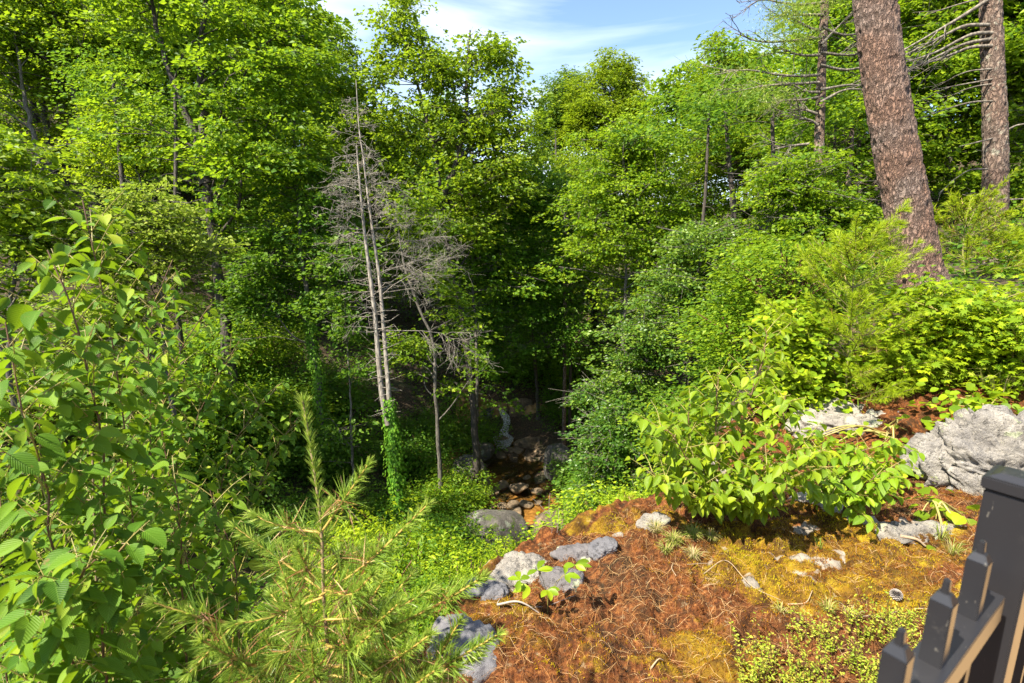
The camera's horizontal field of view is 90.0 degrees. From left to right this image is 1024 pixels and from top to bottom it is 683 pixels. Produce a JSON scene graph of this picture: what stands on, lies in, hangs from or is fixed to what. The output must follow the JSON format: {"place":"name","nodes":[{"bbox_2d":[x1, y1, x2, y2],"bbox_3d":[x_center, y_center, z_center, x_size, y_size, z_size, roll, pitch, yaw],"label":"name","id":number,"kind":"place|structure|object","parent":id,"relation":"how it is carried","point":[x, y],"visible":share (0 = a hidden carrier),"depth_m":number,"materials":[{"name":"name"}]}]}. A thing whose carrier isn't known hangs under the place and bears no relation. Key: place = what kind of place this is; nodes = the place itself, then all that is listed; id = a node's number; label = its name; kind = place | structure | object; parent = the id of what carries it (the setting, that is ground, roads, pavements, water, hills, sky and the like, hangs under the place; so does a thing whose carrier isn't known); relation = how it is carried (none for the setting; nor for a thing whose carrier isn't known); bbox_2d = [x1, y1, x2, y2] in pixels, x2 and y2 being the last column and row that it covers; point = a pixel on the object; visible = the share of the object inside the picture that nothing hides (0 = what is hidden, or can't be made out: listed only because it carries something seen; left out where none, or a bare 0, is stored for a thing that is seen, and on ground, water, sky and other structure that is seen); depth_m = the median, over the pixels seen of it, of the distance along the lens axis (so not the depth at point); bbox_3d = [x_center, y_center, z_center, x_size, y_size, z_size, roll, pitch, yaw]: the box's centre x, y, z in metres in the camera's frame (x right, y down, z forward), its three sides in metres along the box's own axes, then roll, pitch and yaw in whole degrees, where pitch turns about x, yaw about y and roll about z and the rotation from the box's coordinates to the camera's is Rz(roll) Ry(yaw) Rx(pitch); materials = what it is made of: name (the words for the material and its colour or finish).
{"place":"outdoors","nodes":[
{"label":"outdoors","id":0,"kind":"place"},
{"bbox_2d":[0,307,79,682],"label":"birch sapling","id":1,"kind":"object","parent":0,"point":[10,606],"visible":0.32,"depth_m":2.03,"materials":[{"name":"green plant"}]},
{"bbox_2d":[0,65,1023,674],"bbox_3d":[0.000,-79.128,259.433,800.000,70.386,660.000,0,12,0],"label":"ground","id":2,"kind":"structure","parent":0,"point":[512,467],"depth_m":23.24,"materials":[{"name":"plant"},{"name":"moss"},{"name":"soil"}]},
{"bbox_2d":[0,17,91,180],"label":"slope tree","id":3,"kind":"object","parent":2,"relation":"on","point":[26,108],"visible":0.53,"depth_m":22.08,"materials":[{"name":"green plant"}]},
{"bbox_2d":[2,0,139,154],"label":"tree","id":4,"kind":"object","parent":2,"relation":"on","point":[63,119],"visible":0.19,"depth_m":23.33,"materials":[{"name":"green plant"}]},
{"bbox_2d":[0,337,147,444],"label":"shrub","id":5,"kind":"object","parent":2,"relation":"on","point":[25,385],"visible":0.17,"depth_m":13.03,"materials":[{"name":"green plant"}]},
{"bbox_2d":[0,124,153,531],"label":"young maple","id":6,"kind":"object","parent":2,"relation":"on","point":[21,224],"visible":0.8,"depth_m":9.83,"materials":[{"name":"green plant"}]},
{"bbox_2d":[0,0,199,212],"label":"slope tree","id":7,"kind":"object","parent":2,"relation":"on","point":[56,22],"visible":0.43,"depth_m":22.32,"materials":[{"name":"green plant"}]},
{"bbox_2d":[30,25,186,305],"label":"slim trunk tree","id":8,"kind":"object","parent":2,"relation":"on","point":[102,92],"visible":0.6,"depth_m":18.55,"materials":[{"name":"green plant"}]},
{"bbox_2d":[39,98,198,304],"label":"yellow maple","id":9,"kind":"object","parent":2,"relation":"on","point":[98,160],"visible":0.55,"depth_m":19.63,"materials":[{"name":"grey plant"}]},
{"bbox_2d":[49,8,198,225],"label":"tree","id":10,"kind":"object","parent":2,"relation":"on","point":[134,51],"visible":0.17,"depth_m":22.06,"materials":[{"name":"green plant"}]},
{"bbox_2d":[43,0,217,204],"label":"tree","id":11,"kind":"object","parent":2,"relation":"on","point":[175,46],"visible":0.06,"depth_m":24.49,"materials":[{"name":"green plant"}]},
{"bbox_2d":[19,171,249,486],"bbox_3d":[-9.360,0.028,13.146,5.192,8.473,4.968,-8,14,-36],"label":"pale leaf tree","id":12,"kind":"object","parent":2,"relation":"on","point":[147,210],"visible":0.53,"depth_m":12.71,"materials":[{"name":"green plant"}]},
{"bbox_2d":[71,369,271,490],"bbox_3d":[-9.614,2.512,14.595,4.840,3.632,5.744,-7,13,-29],"label":"shrub","id":13,"kind":"object","parent":2,"relation":"on","point":[217,422],"visible":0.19,"depth_m":14.02,"materials":[{"name":"green plant"}]},
{"bbox_2d":[55,50,342,387],"bbox_3d":[-9.219,-3.474,16.623,7.317,11.182,4.195,0,12,0],"label":"slim trunk tree","id":14,"kind":"object","parent":2,"relation":"on","point":[175,116],"visible":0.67,"depth_m":15.96,"materials":[{"name":"green plant"}]},
{"bbox_2d":[55,0,365,394],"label":"maple tree","id":15,"kind":"object","parent":2,"relation":"on","point":[306,38],"visible":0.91,"depth_m":16.36,"materials":[{"name":"green plant"}]},
{"bbox_2d":[133,299,302,393],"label":"shrub","id":16,"kind":"object","parent":2,"relation":"on","point":[245,353],"visible":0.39,"depth_m":17.59,"materials":[{"name":"green plant"}]},
{"bbox_2d":[144,369,292,465],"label":"shrub","id":17,"kind":"object","parent":2,"relation":"on","point":[241,417],"visible":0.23,"depth_m":15.01,"materials":[{"name":"green plant"}]},
{"bbox_2d":[154,430,300,519],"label":"shrub","id":18,"kind":"object","parent":2,"relation":"on","point":[243,471],"visible":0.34,"depth_m":13.92,"materials":[{"name":"green plant"}]},
{"bbox_2d":[169,297,326,382],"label":"shrub","id":19,"kind":"object","parent":2,"relation":"on","point":[288,346],"visible":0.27,"depth_m":19.55,"materials":[{"name":"green plant"}]},
{"bbox_2d":[180,368,327,479],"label":"shrub","id":20,"kind":"object","parent":2,"relation":"on","point":[265,391],"visible":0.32,"depth_m":15.98,"materials":[{"name":"green plant"}]},
{"bbox_2d":[205,483,329,573],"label":"shrub","id":21,"kind":"object","parent":2,"relation":"on","point":[271,510],"visible":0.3,"depth_m":13.47,"materials":[{"name":"green plant"}]},
{"bbox_2d":[202,351,347,437],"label":"shrub","id":22,"kind":"object","parent":2,"relation":"on","point":[281,376],"visible":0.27,"depth_m":18.13,"materials":[{"name":"green plant"}]},
{"bbox_2d":[200,102,372,480],"bbox_3d":[-7.359,-1.777,17.396,5.591,12.734,4.559,0,12,0],"label":"ivy tree","id":23,"kind":"object","parent":2,"relation":"on","point":[258,298],"visible":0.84,"depth_m":16.73,"materials":[{"name":"green plant"}]},
{"bbox_2d":[248,112,370,331],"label":"tree","id":24,"kind":"object","parent":2,"relation":"on","point":[315,137],"visible":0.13,"depth_m":23.16,"materials":[{"name":"green plant"}]},
{"bbox_2d":[289,423,385,499],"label":"shrub","id":25,"kind":"object","parent":2,"relation":"on","point":[347,470],"visible":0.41,"depth_m":16.83,"materials":[{"name":"green plant"}]},
{"bbox_2d":[293,225,393,506],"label":"understory tree","id":26,"kind":"object","parent":2,"relation":"on","point":[353,336],"visible":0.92,"depth_m":15.70,"materials":[{"name":"green plant"}]},
{"bbox_2d":[288,358,399,436],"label":"shrub","id":27,"kind":"object","parent":2,"relation":"on","point":[343,387],"visible":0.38,"depth_m":19.88,"materials":[{"name":"green plant"}]},
{"bbox_2d":[267,494,423,673],"bbox_3d":[-2.385,3.875,7.160,2.223,3.520,2.123,2,12,10],"label":"shrub","id":28,"kind":"object","parent":2,"relation":"on","point":[350,527],"visible":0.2,"depth_m":6.99,"materials":[{"name":"green plant"}]},
{"bbox_2d":[302,64,435,341],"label":"tree","id":29,"kind":"object","parent":2,"relation":"on","point":[395,248],"visible":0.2,"depth_m":25.24,"materials":[{"name":"green plant"}]},
{"bbox_2d":[281,494,470,682],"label":"shrub","id":30,"kind":"object","parent":2,"relation":"on","point":[411,563],"visible":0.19,"depth_m":5.68,"materials":[{"name":"green plant"}]},
{"bbox_2d":[306,82,501,531],"bbox_3d":[-2.823,-0.335,14.452,5.216,13.544,3.607,7,13,31],"label":"dead snag","id":31,"kind":"object","parent":2,"relation":"on","point":[394,479],"visible":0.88,"depth_m":13.99,"materials":[{"name":"bare dead wood"},{"name":"grey bark"}]},
{"bbox_2d":[365,411,472,491],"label":"shrub","id":32,"kind":"object","parent":2,"relation":"on","point":[419,457],"visible":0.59,"depth_m":18.96,"materials":[{"name":"green plant"}]},
{"bbox_2d":[363,497,496,560],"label":"shrub","id":33,"kind":"object","parent":2,"relation":"on","point":[443,519],"visible":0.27,"depth_m":14.03,"materials":[{"name":"green plant"}]},
{"bbox_2d":[367,173,502,499],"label":"slender tree","id":34,"kind":"object","parent":2,"relation":"on","point":[410,343],"visible":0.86,"depth_m":15.91,"materials":[{"name":"green plant"}]},
{"bbox_2d":[319,0,555,501],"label":"tulip tree","id":35,"kind":"object","parent":2,"relation":"on","point":[484,127],"visible":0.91,"depth_m":17.53,"materials":[{"name":"green plant"}]},
{"bbox_2d":[375,470,499,543],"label":"shrub","id":36,"kind":"object","parent":2,"relation":"on","point":[451,500],"visible":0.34,"depth_m":15.91,"materials":[{"name":"green plant"}]},
{"bbox_2d":[378,397,497,468],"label":"shrub","id":37,"kind":"object","parent":2,"relation":"on","point":[457,425],"visible":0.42,"depth_m":21.06,"materials":[{"name":"green plant"}]},
{"bbox_2d":[405,453,500,516],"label":"shrub","id":38,"kind":"object","parent":2,"relation":"on","point":[466,480],"visible":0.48,"depth_m":17.41,"materials":[{"name":"green plant"}]},
{"bbox_2d":[414,202,556,425],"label":"slender tree","id":39,"kind":"object","parent":2,"relation":"on","point":[494,290],"visible":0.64,"depth_m":18.63,"materials":[{"name":"green plant"}]},
{"bbox_2d":[0,76,1023,680],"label":"undergrowth","id":40,"kind":"object","parent":2,"relation":"on","point":[1010,272],"visible":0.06,"depth_m":16.43,"materials":[{"name":"green plant"}]},
{"bbox_2d":[429,381,601,537],"bbox_3d":[0.500,4.193,20.497,6.200,2.389,13.500,0,12,0],"label":"stream bed","id":41,"kind":"object","parent":2,"relation":"on","point":[528,515],"visible":0.17,"depth_m":20.08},
{"bbox_2d":[456,509,528,546],"bbox_3d":[-0.610,5.789,15.582,2.308,1.590,1.740,0,12,0],"label":"boulder","id":42,"kind":"object","parent":41,"relation":"on","point":[503,519],"visible":0.45,"depth_m":15.00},
{"bbox_2d":[445,153,615,420],"bbox_3d":[0.604,-1.496,20.334,6.622,11.935,5.390,-3,12,-15],"label":"shade tree","id":43,"kind":"object","parent":2,"relation":"on","point":[498,317],"visible":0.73,"depth_m":19.55,"materials":[{"name":"green plant"}]},
{"bbox_2d":[500,199,611,387],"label":"tree","id":44,"kind":"object","parent":2,"relation":"on","point":[581,285],"visible":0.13,"depth_m":23.68,"materials":[{"name":"green plant"}]},
{"bbox_2d":[519,63,596,346],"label":"hemlock tree","id":45,"kind":"object","parent":2,"relation":"on","point":[556,92],"visible":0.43,"depth_m":27.52,"materials":[{"name":"green plant"}]},
{"bbox_2d":[530,342,627,413],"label":"shrub","id":46,"kind":"object","parent":2,"relation":"on","point":[582,374],"visible":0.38,"depth_m":23.41,"materials":[{"name":"green plant"}]},
{"bbox_2d":[520,473,650,538],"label":"shrub","id":47,"kind":"object","parent":2,"relation":"on","point":[560,512],"visible":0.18,"depth_m":6.36,"materials":[{"name":"green plant"}]},
{"bbox_2d":[545,45,668,344],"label":"hemlock tree","id":48,"kind":"object","parent":2,"relation":"on","point":[587,108],"visible":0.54,"depth_m":26.33,"materials":[{"name":"green plant"}]},
{"bbox_2d":[548,371,686,509],"bbox_3d":[2.345,2.714,12.531,3.450,3.475,4.461,-8,14,-33],"label":"shrub","id":49,"kind":"object","parent":2,"relation":"on","point":[610,438],"visible":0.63,"depth_m":11.74,"materials":[{"name":"green plant"}]},
{"bbox_2d":[530,109,749,472],"bbox_3d":[4.142,-1.238,17.523,7.120,12.586,5.589,0,12,0],"label":"understory maple","id":50,"kind":"object","parent":2,"relation":"on","point":[628,173],"visible":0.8,"depth_m":16.57,"materials":[{"name":"green plant"}]},
{"bbox_2d":[616,360,733,476],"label":"shrub","id":51,"kind":"object","parent":2,"relation":"on","point":[700,438],"visible":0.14,"depth_m":8.98,"materials":[{"name":"green plant"}]},
{"bbox_2d":[620,49,743,335],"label":"skyline oak","id":52,"kind":"object","parent":2,"relation":"on","point":[663,87],"visible":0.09,"depth_m":23.53,"materials":[{"name":"green plant"}]},
{"bbox_2d":[581,214,801,419],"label":"beech tree","id":53,"kind":"object","parent":2,"relation":"on","point":[654,350],"visible":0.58,"depth_m":12.19,"materials":[{"name":"green plant"}]},
{"bbox_2d":[378,323,1023,682],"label":"ground ledge","id":54,"kind":"object","parent":2,"relation":"on","point":[588,519],"visible":0.38,"depth_m":2.65,"materials":[{"name":"soil"}]},
{"bbox_2d":[0,514,179,682],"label":"birch sapling","id":55,"kind":"object","parent":54,"relation":"on","point":[81,604],"visible":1,"depth_m":1.16,"materials":[{"name":"green plant"}]},
{"bbox_2d":[0,420,184,682],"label":"birch sapling","id":56,"kind":"object","parent":54,"relation":"on","point":[172,585],"visible":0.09,"depth_m":1.92,"materials":[{"name":"green plant"}]},
{"bbox_2d":[0,248,189,682],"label":"birch sapling","id":57,"kind":"object","parent":54,"relation":"on","point":[75,419],"visible":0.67,"depth_m":1.31,"materials":[{"name":"green plant"}]},
{"bbox_2d":[35,189,223,682],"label":"birch sapling","id":58,"kind":"object","parent":54,"relation":"on","point":[150,387],"visible":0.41,"depth_m":1.69,"materials":[{"name":"green plant"}]},
{"bbox_2d":[88,256,222,682],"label":"birch sapling","id":59,"kind":"object","parent":54,"relation":"on","point":[158,409],"visible":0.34,"depth_m":1.99,"materials":[{"name":"green plant"}]},
{"bbox_2d":[115,304,264,682],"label":"birch sapling","id":60,"kind":"object","parent":54,"relation":"on","point":[215,404],"visible":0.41,"depth_m":2.22,"materials":[{"name":"green plant"}]},
{"bbox_2d":[104,455,293,682],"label":"birch sapling","id":61,"kind":"object","parent":54,"relation":"on","point":[223,590],"visible":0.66,"depth_m":1.69,"materials":[{"name":"green plant"}]},
{"bbox_2d":[179,382,307,682],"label":"birch sapling","id":62,"kind":"object","parent":54,"relation":"on","point":[256,497],"visible":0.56,"depth_m":2.41,"materials":[{"name":"green plant"}]},
{"bbox_2d":[140,391,508,682],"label":"white pine sapling","id":63,"kind":"object","parent":54,"relation":"on","point":[351,590],"visible":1,"depth_m":1.16,"materials":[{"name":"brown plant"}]},
{"bbox_2d":[315,514,501,675],"bbox_3d":[-1.032,3.439,6.139,2.057,3.002,2.441,7,14,32],"label":"shrub","id":64,"kind":"object","parent":54,"relation":"on","point":[421,546],"visible":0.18,"depth_m":6.11,"materials":[{"name":"green plant"}]},
{"bbox_2d":[355,556,475,654],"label":"shrub","id":65,"kind":"object","parent":54,"relation":"on","point":[420,631],"visible":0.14,"depth_m":4.25,"materials":[{"name":"green plant"}]},
{"bbox_2d":[396,531,511,635],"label":"shrub","id":66,"kind":"object","parent":54,"relation":"on","point":[459,562],"visible":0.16,"depth_m":4.75,"materials":[{"name":"green plant"}]},
{"bbox_2d":[426,613,500,682],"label":"rock","id":67,"kind":"object","parent":54,"relation":"on","point":[471,628],"visible":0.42,"depth_m":2.20,"materials":[{"name":"grey stone"}]},
{"bbox_2d":[488,551,553,591],"bbox_3d":[0.045,1.299,2.849,0.388,0.176,0.286,1,12,5],"label":"rock","id":68,"kind":"object","parent":54,"relation":"on","point":[509,564],"visible":0.48,"depth_m":2.82,"materials":[{"name":"stone"}]},
{"bbox_2d":[508,559,590,613],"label":"hickory seedling","id":69,"kind":"object","parent":54,"relation":"on","point":[580,565],"visible":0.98,"depth_m":2.42,"materials":[{"name":"green plant"}]},
{"bbox_2d":[357,474,981,682],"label":"pine needle litter","id":70,"kind":"object","parent":54,"relation":"on","point":[730,600],"visible":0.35,"depth_m":2.54,"materials":[{"name":"plant"}]},
{"bbox_2d":[418,479,981,682],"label":"moss","id":71,"kind":"object","parent":54,"relation":"on","point":[761,582],"visible":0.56,"depth_m":2.70,"materials":[{"name":"plant"}]},
{"bbox_2d":[624,312,842,525],"bbox_3d":[1.226,0.517,3.088,1.154,1.312,0.955,0,12,0],"label":"birch bush","id":72,"kind":"object","parent":54,"relation":"on","point":[739,491],"visible":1,"depth_m":2.98,"materials":[{"name":"green plant"}]},
{"bbox_2d":[713,293,866,418],"bbox_3d":[3.228,0.147,5.808,1.650,1.383,1.372,3,12,14],"label":"leafy shrub","id":73,"kind":"object","parent":54,"relation":"on","point":[790,385],"visible":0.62,"depth_m":5.59,"materials":[{"name":"green plant"}]},
{"bbox_2d":[729,586,926,682],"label":"blueberry groundcover","id":74,"kind":"object","parent":54,"relation":"on","point":[863,669],"visible":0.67,"depth_m":2.17,"materials":[{"name":"green plant"}]},
{"bbox_2d":[785,397,885,437],"bbox_3d":[3.511,0.873,5.319,1.187,0.428,0.727,6,13,28],"label":"rock slab","id":75,"kind":"object","parent":54,"relation":"on","point":[833,417],"visible":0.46,"depth_m":5.23,"materials":[{"name":"stone"}]},
{"bbox_2d":[789,421,924,536],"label":"birch bush","id":76,"kind":"object","parent":54,"relation":"on","point":[831,494],"visible":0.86,"depth_m":3.12,"materials":[{"name":"green plant"}]},
{"bbox_2d":[755,197,974,406],"bbox_3d":[3.564,-0.356,5.316,1.642,2.282,1.780,-8,14,-33],"label":"young white pine","id":77,"kind":"object","parent":54,"relation":"on","point":[852,243],"visible":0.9,"depth_m":5.36,"materials":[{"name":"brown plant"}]},
{"bbox_2d":[874,520,965,544],"bbox_3d":[2.533,1.189,3.141,0.742,0.191,0.201,-1,12,-6],"label":"rock","id":78,"kind":"object","parent":54,"relation":"on","point":[895,529],"visible":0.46,"depth_m":3.10,"materials":[{"name":"stone"}]},
{"bbox_2d":[880,486,979,550],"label":"leafy plant","id":79,"kind":"object","parent":54,"relation":"on","point":[940,507],"visible":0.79,"depth_m":3.26,"materials":[{"name":"green plant"}]},
{"bbox_2d":[849,272,1023,403],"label":"maple shrub","id":80,"kind":"object","parent":54,"relation":"on","point":[941,306],"visible":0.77,"depth_m":5.16,"materials":[{"name":"green plant"}]},
{"bbox_2d":[876,464,1023,682],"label":"metal fence","id":81,"kind":"object","parent":54,"relation":"on","point":[973,631],"visible":1,"depth_m":0.59,"materials":[{"name":"black paint"}]},
{"bbox_2d":[896,377,1023,429],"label":"leafy plant","id":82,"kind":"object","parent":54,"relation":"on","point":[975,402],"visible":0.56,"depth_m":4.62,"materials":[{"name":"green plant"}]},
{"bbox_2d":[898,404,1023,495],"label":"boulder","id":83,"kind":"object","parent":54,"relation":"on","point":[965,450],"visible":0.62,"depth_m":3.74,"materials":[{"name":"stone"}]},
{"bbox_2d":[634,38,807,377],"bbox_3d":[6.278,-3.638,16.397,5.066,10.142,5.377,0,12,0],"label":"slim trunk tree","id":84,"kind":"object","parent":2,"relation":"on","point":[730,176],"visible":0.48,"depth_m":15.42,"materials":[{"name":"green plant"}]},
{"bbox_2d":[603,62,863,384],"bbox_3d":[6.362,-2.183,16.963,8.404,11.698,5.090,-6,13,-27],"label":"slim trunk tree","id":85,"kind":"object","parent":2,"relation":"on","point":[707,142],"visible":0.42,"depth_m":15.01,"materials":[{"name":"green plant"}]},
{"bbox_2d":[670,26,798,211],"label":"broadleaf tree","id":86,"kind":"object","parent":2,"relation":"on","point":[716,160],"visible":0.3,"depth_m":20.74,"materials":[{"name":"green plant"}]},
{"bbox_2d":[693,43,799,245],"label":"tree","id":87,"kind":"object","parent":2,"relation":"on","point":[744,215],"visible":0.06,"depth_m":24.21,"materials":[{"name":"green plant"}]},
{"bbox_2d":[659,263,839,387],"bbox_3d":[4.126,-0.184,8.706,3.146,2.361,3.733,1,12,7],"label":"shrub","id":88,"kind":"object","parent":2,"relation":"on","point":[728,334],"visible":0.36,"depth_m":8.56,"materials":[{"name":"green plant"}]},
{"bbox_2d":[669,33,869,220],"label":"slim trunk tree","id":89,"kind":"object","parent":2,"relation":"on","point":[734,103],"visible":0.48,"depth_m":13.02,"materials":[{"name":"green plant"}]},
{"bbox_2d":[684,203,895,341],"bbox_3d":[4.518,-0.953,8.062,3.146,2.361,3.733,-1,12,-5],"label":"shrub","id":90,"kind":"object","parent":2,"relation":"on","point":[757,278],"visible":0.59,"depth_m":7.92,"materials":[{"name":"green plant"}]},
{"bbox_2d":[708,142,887,321],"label":"sapling maple","id":91,"kind":"object","parent":2,"relation":"on","point":[793,181],"visible":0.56,"depth_m":10.60,"materials":[{"name":"green plant"}]},
{"bbox_2d":[685,0,924,284],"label":"bare branched pine","id":92,"kind":"object","parent":2,"relation":"on","point":[823,29],"visible":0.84,"depth_m":11.78,"materials":[{"name":"green plant"}]},
{"bbox_2d":[753,0,913,207],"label":"broadleaf tree","id":93,"kind":"object","parent":2,"relation":"on","point":[836,45],"visible":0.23,"depth_m":16.70,"materials":[{"name":"green plant"}]},
{"bbox_2d":[730,31,950,206],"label":"slim trunk tree","id":94,"kind":"object","parent":2,"relation":"on","point":[758,138],"visible":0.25,"depth_m":13.56,"materials":[{"name":"green plant"}]},
{"bbox_2d":[738,65,967,201],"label":"slim trunk tree","id":95,"kind":"object","parent":2,"relation":"on","point":[851,127],"visible":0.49,"depth_m":12.94,"materials":[{"name":"plant"}]},
{"bbox_2d":[852,0,951,292],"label":"leaning pine","id":96,"kind":"object","parent":2,"relation":"on","point":[897,155],"visible":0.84,"depth_m":6.80,"materials":[{"name":"brown plant"}]},
{"bbox_2d":[836,0,1023,224],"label":"broadleaf tree","id":97,"kind":"object","parent":2,"relation":"on","point":[916,25],"visible":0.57,"depth_m":13.51,"materials":[{"name":"green plant"}]},
{"bbox_2d":[846,0,1023,263],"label":"lichened pine","id":98,"kind":"object","parent":2,"relation":"on","point":[995,129],"visible":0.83,"depth_m":9.38,"materials":[{"name":"brown plant"}]},
{"bbox_2d":[872,167,1023,279],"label":"young white pine","id":99,"kind":"object","parent":2,"relation":"on","point":[966,206],"visible":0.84,"depth_m":7.32,"materials":[{"name":"plant"}]},
{"bbox_2d":[924,275,1023,411],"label":"maple shrub","id":100,"kind":"object","parent":2,"relation":"on","point":[1004,339],"visible":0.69,"depth_m":4.89,"materials":[{"name":"green plant"}]},
{"bbox_2d":[937,0,1023,221],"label":"broadleaf tree","id":101,"kind":"object","parent":2,"relation":"on","point":[1014,30],"visible":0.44,"depth_m":12.80,"materials":[{"name":"green plant"}]},
{"bbox_2d":[285,0,975,205],"label":"sky","id":102,"kind":"structure","parent":0,"point":[661,33],"materials":[{"name":"blue"}]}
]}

